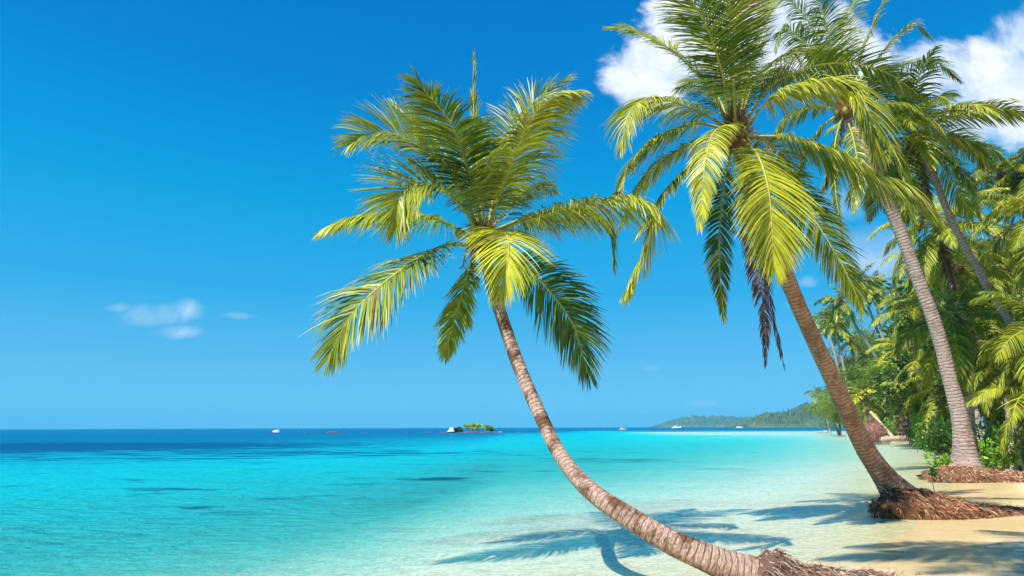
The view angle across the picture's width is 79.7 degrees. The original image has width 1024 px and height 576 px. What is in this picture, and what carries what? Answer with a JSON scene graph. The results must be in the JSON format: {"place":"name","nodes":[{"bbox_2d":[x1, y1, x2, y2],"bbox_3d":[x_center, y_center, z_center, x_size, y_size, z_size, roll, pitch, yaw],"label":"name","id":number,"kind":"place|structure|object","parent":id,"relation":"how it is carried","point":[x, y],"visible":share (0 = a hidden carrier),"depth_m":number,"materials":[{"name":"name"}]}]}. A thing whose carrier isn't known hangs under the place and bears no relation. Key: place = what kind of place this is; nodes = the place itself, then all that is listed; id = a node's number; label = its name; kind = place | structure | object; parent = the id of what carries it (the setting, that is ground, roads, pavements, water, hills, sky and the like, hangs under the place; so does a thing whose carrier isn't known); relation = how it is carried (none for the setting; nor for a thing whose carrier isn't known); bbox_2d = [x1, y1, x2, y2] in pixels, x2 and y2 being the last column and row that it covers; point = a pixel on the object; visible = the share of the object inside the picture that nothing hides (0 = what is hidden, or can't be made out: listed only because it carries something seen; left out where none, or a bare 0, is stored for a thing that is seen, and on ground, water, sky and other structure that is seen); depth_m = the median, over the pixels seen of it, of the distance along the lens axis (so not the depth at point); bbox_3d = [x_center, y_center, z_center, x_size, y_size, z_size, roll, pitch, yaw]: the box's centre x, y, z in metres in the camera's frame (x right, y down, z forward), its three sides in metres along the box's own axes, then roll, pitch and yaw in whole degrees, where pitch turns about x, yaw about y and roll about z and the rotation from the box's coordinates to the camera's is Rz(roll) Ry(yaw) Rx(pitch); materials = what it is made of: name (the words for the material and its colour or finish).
{"place":"outdoors","nodes":[
{"label":"outdoors","id":0,"kind":"place"},
{"bbox_2d":[0,427,844,575],"bbox_3d":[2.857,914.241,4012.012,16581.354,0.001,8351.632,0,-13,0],"label":"sea","id":1,"kind":"structure","parent":0,"point":[68,470],"depth_m":32.66,"materials":[{"name":"liquid"}]},
{"bbox_2d":[440,431,491,432],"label":"islet","id":2,"kind":"object","parent":1,"relation":"in","point":[469,432],"visible":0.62,"depth_m":240.22,"materials":[{"name":"beige sand"}]},
{"bbox_2d":[482,424,490,430],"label":"islet tree","id":3,"kind":"object","parent":2,"relation":"on","point":[485,427],"visible":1,"depth_m":242.54,"materials":[{"name":"green plant"}]},
{"bbox_2d":[0,426,1023,575],"bbox_3d":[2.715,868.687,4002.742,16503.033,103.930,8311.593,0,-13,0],"label":"beach ground","id":4,"kind":"structure","parent":0,"point":[809,500],"depth_m":16.22,"materials":[{"name":"beige sand"}]},
{"bbox_2d":[300,49,921,575],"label":"coconut palm","id":5,"kind":"object","parent":4,"relation":"on","point":[478,195],"visible":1,"depth_m":10.21,"materials":[{"name":"green plant"}]},
{"bbox_2d":[601,0,1023,520],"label":"coconut palm","id":6,"kind":"object","parent":4,"relation":"on","point":[900,497],"visible":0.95,"depth_m":12.87,"materials":[{"name":"green plant"}]},
{"bbox_2d":[804,385,831,434],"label":"coconut palm","id":7,"kind":"object","parent":4,"relation":"on","point":[812,391],"visible":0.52,"depth_m":165.29,"materials":[{"name":"green plant"}]},
{"bbox_2d":[802,351,851,421],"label":"casuarina tree","id":8,"kind":"object","parent":4,"relation":"on","point":[821,414],"visible":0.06,"depth_m":148.36,"materials":[{"name":"green plant"}]},
{"bbox_2d":[818,389,841,435],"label":"casuarina tree","id":9,"kind":"object","parent":4,"relation":"on","point":[827,426],"visible":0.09,"depth_m":147.86,"materials":[{"name":"green plant"}]},
{"bbox_2d":[812,303,848,436],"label":"coconut palm","id":10,"kind":"object","parent":4,"relation":"on","point":[826,310],"visible":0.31,"depth_m":127.12,"materials":[{"name":"green plant"}]},
{"bbox_2d":[816,313,852,393],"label":"coconut palm","id":11,"kind":"object","parent":4,"relation":"on","point":[837,328],"visible":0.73,"depth_m":118.67,"materials":[{"name":"green plant"}]},
{"bbox_2d":[808,334,884,419],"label":"casuarina tree","id":12,"kind":"object","parent":4,"relation":"on","point":[828,409],"visible":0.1,"depth_m":135.11,"materials":[{"name":"green plant"}]},
{"bbox_2d":[822,358,873,417],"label":"casuarina tree","id":13,"kind":"object","parent":4,"relation":"on","point":[857,363],"visible":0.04,"depth_m":126.25,"materials":[{"name":"green plant"}]},
{"bbox_2d":[837,334,864,416],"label":"coconut palm","id":14,"kind":"object","parent":4,"relation":"on","point":[851,347],"visible":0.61,"depth_m":128.18,"materials":[{"name":"green plant"}]},
{"bbox_2d":[823,313,888,421],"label":"casuarina tree","id":15,"kind":"object","parent":4,"relation":"on","point":[863,330],"visible":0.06,"depth_m":141.31,"materials":[{"name":"green plant"}]},
{"bbox_2d":[813,285,899,433],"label":"coconut palm","id":16,"kind":"object","parent":4,"relation":"on","point":[843,308],"visible":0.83,"depth_m":109.64,"materials":[{"name":"green plant"}]},
{"bbox_2d":[838,332,887,404],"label":"casuarina tree","id":17,"kind":"object","parent":4,"relation":"on","point":[863,362],"visible":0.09,"depth_m":115.48,"materials":[{"name":"green plant"}]},
{"bbox_2d":[833,260,894,421],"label":"coconut palm","id":18,"kind":"object","parent":4,"relation":"on","point":[870,280],"visible":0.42,"depth_m":116.23,"materials":[{"name":"green plant"}]},
{"bbox_2d":[847,384,885,419],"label":"coconut palm","id":19,"kind":"object","parent":4,"relation":"on","point":[862,396],"visible":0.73,"depth_m":97.21,"materials":[{"name":"green plant"}]},
{"bbox_2d":[838,371,897,426],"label":"casuarina tree","id":20,"kind":"object","parent":4,"relation":"on","point":[860,384],"visible":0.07,"depth_m":107.42,"materials":[{"name":"green plant"}]},
{"bbox_2d":[860,406,880,421],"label":"coconut palm","id":21,"kind":"object","parent":4,"relation":"on","point":[866,411],"visible":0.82,"depth_m":94.37,"materials":[{"name":"green plant"}]},
{"bbox_2d":[852,345,895,419],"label":"casuarina tree","id":22,"kind":"object","parent":4,"relation":"on","point":[865,378],"visible":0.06,"depth_m":100.59,"materials":[{"name":"green plant"}]},
{"bbox_2d":[863,417,889,444],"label":"upturned stump","id":23,"kind":"object","parent":4,"relation":"on","point":[876,430],"visible":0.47,"depth_m":74.23,"materials":[{"name":"brown wood"}]},
{"bbox_2d":[860,271,893,354],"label":"coconut palm","id":24,"kind":"object","parent":4,"relation":"on","point":[878,296],"visible":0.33,"depth_m":126.03,"materials":[{"name":"green plant"}]},
{"bbox_2d":[870,411,892,435],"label":"dead trunk","id":25,"kind":"object","parent":4,"relation":"on","point":[889,433],"visible":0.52,"depth_m":92.19,"materials":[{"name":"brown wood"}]},
{"bbox_2d":[867,360,897,389],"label":"coconut palm","id":26,"kind":"object","parent":4,"relation":"on","point":[874,369],"visible":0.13,"depth_m":87.23,"materials":[{"name":"green plant"}]},
{"bbox_2d":[865,333,913,373],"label":"coconut palm","id":27,"kind":"object","parent":4,"relation":"on","point":[876,346],"visible":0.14,"depth_m":79.05,"materials":[{"name":"green plant"}]},
{"bbox_2d":[760,0,1023,482],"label":"coconut palm","id":28,"kind":"object","parent":4,"relation":"on","point":[961,469],"visible":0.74,"depth_m":24.91,"materials":[{"name":"green plant"}]},
{"bbox_2d":[882,419,903,435],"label":"beach shrub","id":29,"kind":"object","parent":4,"relation":"on","point":[889,428],"visible":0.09,"depth_m":94.83,"materials":[{"name":"green plant"}]},
{"bbox_2d":[872,287,916,323],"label":"coconut palm","id":30,"kind":"object","parent":4,"relation":"on","point":[888,297],"visible":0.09,"depth_m":75.36,"materials":[{"name":"green plant"}]},
{"bbox_2d":[876,322,912,354],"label":"leafy tree","id":31,"kind":"object","parent":4,"relation":"on","point":[889,334],"depth_m":91.43,"materials":[{"name":"green plant"}]},
{"bbox_2d":[880,435,910,444],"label":"fallen log","id":32,"kind":"object","parent":4,"relation":"on","point":[886,439],"visible":0.66,"depth_m":71.41,"materials":[{"name":"brown wood"}]},
{"bbox_2d":[882,417,909,440],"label":"beach shrub","id":33,"kind":"object","parent":4,"relation":"on","point":[888,421],"visible":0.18,"depth_m":83.09,"materials":[{"name":"green plant"}]},
{"bbox_2d":[867,372,927,419],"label":"leafy tree","id":34,"kind":"object","parent":4,"relation":"on","point":[878,388],"visible":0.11,"depth_m":64.09,"materials":[{"name":"green plant"}]},
{"bbox_2d":[877,352,930,411],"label":"leafy tree","id":35,"kind":"object","parent":4,"relation":"on","point":[904,362],"visible":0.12,"depth_m":56.12,"materials":[{"name":"green plant"}]},
{"bbox_2d":[880,360,940,436],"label":"coconut palm","id":36,"kind":"object","parent":4,"relation":"on","point":[911,414],"visible":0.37,"depth_m":57.05,"materials":[{"name":"green plant"}]},
{"bbox_2d":[904,424,922,444],"bbox_3d":[42.866,15.381,63.742,3.300,2.735,4.922,-5,-14,21],"label":"beach shrub","id":37,"kind":"object","parent":4,"relation":"on","point":[912,434],"visible":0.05,"depth_m":64.40,"materials":[{"name":"green plant"}]},
{"bbox_2d":[890,413,940,444],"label":"upturned stump","id":38,"kind":"object","parent":4,"relation":"on","point":[906,422],"visible":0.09,"depth_m":68.13,"materials":[{"name":"wood"}]},
{"bbox_2d":[883,327,948,406],"bbox_3d":[35.753,8.256,51.688,6.545,10.996,6.045,0,-13,0],"label":"coconut palm","id":39,"kind":"object","parent":4,"relation":"on","point":[915,362],"visible":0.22,"depth_m":51.55,"materials":[{"name":"green plant"}]},
{"bbox_2d":[895,276,940,314],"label":"coconut palm","id":40,"kind":"object","parent":4,"relation":"on","point":[904,294],"visible":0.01,"depth_m":72.53,"materials":[{"name":"green plant"}]},
{"bbox_2d":[869,291,968,434],"bbox_3d":[34.573,7.049,51.829,7.168,13.486,7.526,0,-13,0],"label":"coconut palm","id":41,"kind":"object","parent":4,"relation":"on","point":[884,316],"visible":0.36,"depth_m":53.01,"materials":[{"name":"green plant"}]},
{"bbox_2d":[880,226,958,316],"bbox_3d":[42.048,4.240,60.647,7.390,22.586,7.400,0,-13,0],"label":"coconut palm","id":42,"kind":"object","parent":4,"relation":"on","point":[900,273],"visible":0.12,"depth_m":62.06,"materials":[{"name":"green plant"}]},
{"bbox_2d":[819,45,1023,351],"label":"coconut palm","id":43,"kind":"object","parent":4,"relation":"on","point":[915,153],"visible":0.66,"depth_m":26.43,"materials":[{"name":"green plant"}]},
{"bbox_2d":[909,414,940,439],"bbox_3d":[38.725,13.051,55.873,4.156,3.298,5.151,-7,-14,28],"label":"beach shrub","id":44,"kind":"object","parent":4,"relation":"on","point":[920,424],"visible":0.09,"depth_m":55.51,"materials":[{"name":"green plant"}]},
{"bbox_2d":[916,468,943,491],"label":"sapling","id":45,"kind":"object","parent":4,"relation":"on","point":[934,474],"visible":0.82,"depth_m":14.65,"materials":[{"name":"green plant"}]},
{"bbox_2d":[910,417,951,454],"bbox_3d":[29.997,10.345,42.810,3.781,2.787,4.112,-5,-14,21],"label":"beach shrub","id":46,"kind":"object","parent":4,"relation":"on","point":[942,432],"visible":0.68,"depth_m":42.63,"materials":[{"name":"green plant"}]},
{"bbox_2d":[912,421,950,454],"bbox_3d":[30.887,10.880,44.463,3.413,2.558,3.376,-8,-15,30],"label":"beach shrub","id":47,"kind":"object","parent":4,"relation":"on","point":[930,448],"visible":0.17,"depth_m":44.11,"materials":[{"name":"green plant"}]},
{"bbox_2d":[880,260,999,425],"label":"leafy tree","id":48,"kind":"object","parent":4,"relation":"on","point":[901,288],"visible":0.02,"depth_m":76.20,"materials":[{"name":"green plant"}]},
{"bbox_2d":[866,187,1017,453],"bbox_3d":[26.372,1.425,36.414,7.730,17.430,7.568,0,-13,0],"label":"coconut palm","id":49,"kind":"object","parent":4,"relation":"on","point":[942,244],"visible":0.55,"depth_m":36.98,"materials":[{"name":"green plant"}]},
{"bbox_2d":[904,369,980,433],"bbox_3d":[34.209,9.499,47.606,5.668,6.801,5.819,-12,-17,42],"label":"coconut palm","id":50,"kind":"object","parent":4,"relation":"on","point":[931,409],"visible":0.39,"depth_m":48.15,"materials":[{"name":"green plant"}]},
{"bbox_2d":[882,283,1023,446],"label":"coconut palm","id":51,"kind":"object","parent":4,"relation":"on","point":[959,335],"visible":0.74,"depth_m":28.82,"materials":[{"name":"green plant"}]},
{"bbox_2d":[921,451,990,467],"bbox_3d":[17.542,6.830,24.279,1.527,1.413,1.945,7,-15,-28],"label":"beach shrub","id":52,"kind":"object","parent":4,"relation":"on","point":[946,456],"visible":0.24,"depth_m":24.40,"materials":[{"name":"green plant"}]},
{"bbox_2d":[891,253,1023,354],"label":"leafy tree","id":53,"kind":"object","parent":4,"relation":"on","point":[902,324],"visible":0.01,"depth_m":71.11,"materials":[{"name":"green plant"}]},
{"bbox_2d":[911,221,1014,322],"bbox_3d":[30.135,3.389,40.101,5.789,15.281,5.719,6,-14,-24],"label":"coconut palm","id":54,"kind":"object","parent":4,"relation":"on","point":[965,279],"visible":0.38,"depth_m":40.49,"materials":[{"name":"green plant"}]},
{"bbox_2d":[906,238,1019,430],"bbox_3d":[43.505,5.282,58.364,8.559,19.393,9.061,7,-15,-28],"label":"coconut palm","id":55,"kind":"object","parent":4,"relation":"on","point":[908,291],"visible":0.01,"depth_m":59.04,"materials":[{"name":"green plant"}]},
{"bbox_2d":[917,335,1019,442],"bbox_3d":[33.692,7.231,42.907,8.287,8.742,9.551,-11,-17,39],"label":"leafy tree","id":56,"kind":"object","parent":4,"relation":"on","point":[938,380],"visible":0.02,"depth_m":45.34,"materials":[{"name":"green plant"}]},
{"bbox_2d":[932,413,1022,465],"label":"beach shrub","id":57,"kind":"object","parent":4,"relation":"on","point":[948,433],"visible":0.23,"depth_m":28.87,"materials":[{"name":"green plant"}]},
{"bbox_2d":[947,280,1009,337],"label":"coconut palm","id":58,"kind":"object","parent":4,"relation":"on","point":[998,328],"visible":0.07,"depth_m":53.98,"materials":[{"name":"green plant"}]},
{"bbox_2d":[940,333,1023,469],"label":"coconut palm","id":59,"kind":"object","parent":4,"relation":"on","point":[979,375],"visible":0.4,"depth_m":26.80,"materials":[{"name":"green plant"}]},
{"bbox_2d":[967,309,1000,443],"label":"coconut palm","id":60,"kind":"object","parent":4,"relation":"on","point":[980,321],"visible":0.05,"depth_m":46.05,"materials":[{"name":"green plant"}]},
{"bbox_2d":[954,179,1023,299],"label":"coconut palm","id":61,"kind":"object","parent":4,"relation":"on","point":[1017,254],"visible":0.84,"depth_m":29.75,"materials":[{"name":"green plant"}]},
{"bbox_2d":[954,140,1023,434],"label":"coconut palm","id":62,"kind":"object","parent":4,"relation":"on","point":[998,177],"visible":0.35,"depth_m":52.81,"materials":[{"name":"green plant"}]},
{"bbox_2d":[958,332,1023,430],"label":"leafy tree","id":63,"kind":"object","parent":4,"relation":"on","point":[999,416],"visible":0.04,"depth_m":35.74,"materials":[{"name":"green plant"}]},
{"bbox_2d":[964,219,1023,328],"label":"coconut palm","id":64,"kind":"object","parent":4,"relation":"on","point":[1011,289],"visible":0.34,"depth_m":44.80,"materials":[{"name":"green plant"}]},
{"bbox_2d":[965,340,1023,463],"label":"coconut palm","id":65,"kind":"object","parent":4,"relation":"on","point":[1012,418],"visible":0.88,"depth_m":23.09,"materials":[{"name":"green plant"}]},
{"bbox_2d":[967,291,1023,413],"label":"coconut palm","id":66,"kind":"object","parent":4,"relation":"on","point":[1009,340],"visible":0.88,"depth_m":23.40,"materials":[{"name":"green plant"}]},
{"bbox_2d":[974,424,1023,470],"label":"beach shrub","id":67,"kind":"object","parent":4,"relation":"on","point":[992,458],"visible":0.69,"depth_m":23.39,"materials":[{"name":"green plant"}]},
{"bbox_2d":[976,416,1023,453],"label":"beach shrub","id":68,"kind":"object","parent":4,"relation":"on","point":[980,425],"visible":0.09,"depth_m":29.97,"materials":[{"name":"green plant"}]},
{"bbox_2d":[979,442,1022,471],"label":"beach shrub","id":69,"kind":"object","parent":4,"relation":"on","point":[1020,468],"visible":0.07,"depth_m":25.00,"materials":[{"name":"green plant"}]},
{"bbox_2d":[979,147,1023,224],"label":"coconut palm","id":70,"kind":"object","parent":4,"relation":"on","point":[1020,154],"visible":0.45,"depth_m":51.73,"materials":[{"name":"green plant"}]},
{"bbox_2d":[991,420,1023,438],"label":"beach shrub","id":71,"kind":"object","parent":4,"relation":"on","point":[992,427],"visible":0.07,"depth_m":27.74,"materials":[{"name":"green plant"}]},
{"bbox_2d":[1003,421,1023,470],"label":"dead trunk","id":72,"kind":"object","parent":4,"relation":"on","point":[1021,460],"visible":0.35,"depth_m":24.13,"materials":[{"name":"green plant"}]},
{"bbox_2d":[0,0,1023,428],"label":"sky","id":73,"kind":"structure","parent":0,"point":[170,170],"materials":[{"name":"blue"}]},
{"bbox_2d":[651,415,753,426],"bbox_3d":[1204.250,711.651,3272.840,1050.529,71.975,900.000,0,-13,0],"label":"hills","id":74,"kind":"structure","parent":0,"point":[705,421],"depth_m":2959.41,"materials":[{"name":"green plant"}]},
{"bbox_2d":[727,396,885,427],"bbox_3d":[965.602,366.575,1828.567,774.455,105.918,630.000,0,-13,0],"label":"hills","id":75,"kind":"structure","parent":0,"point":[797,416],"depth_m":1591.72,"materials":[{"name":"green plant"}]}
]}

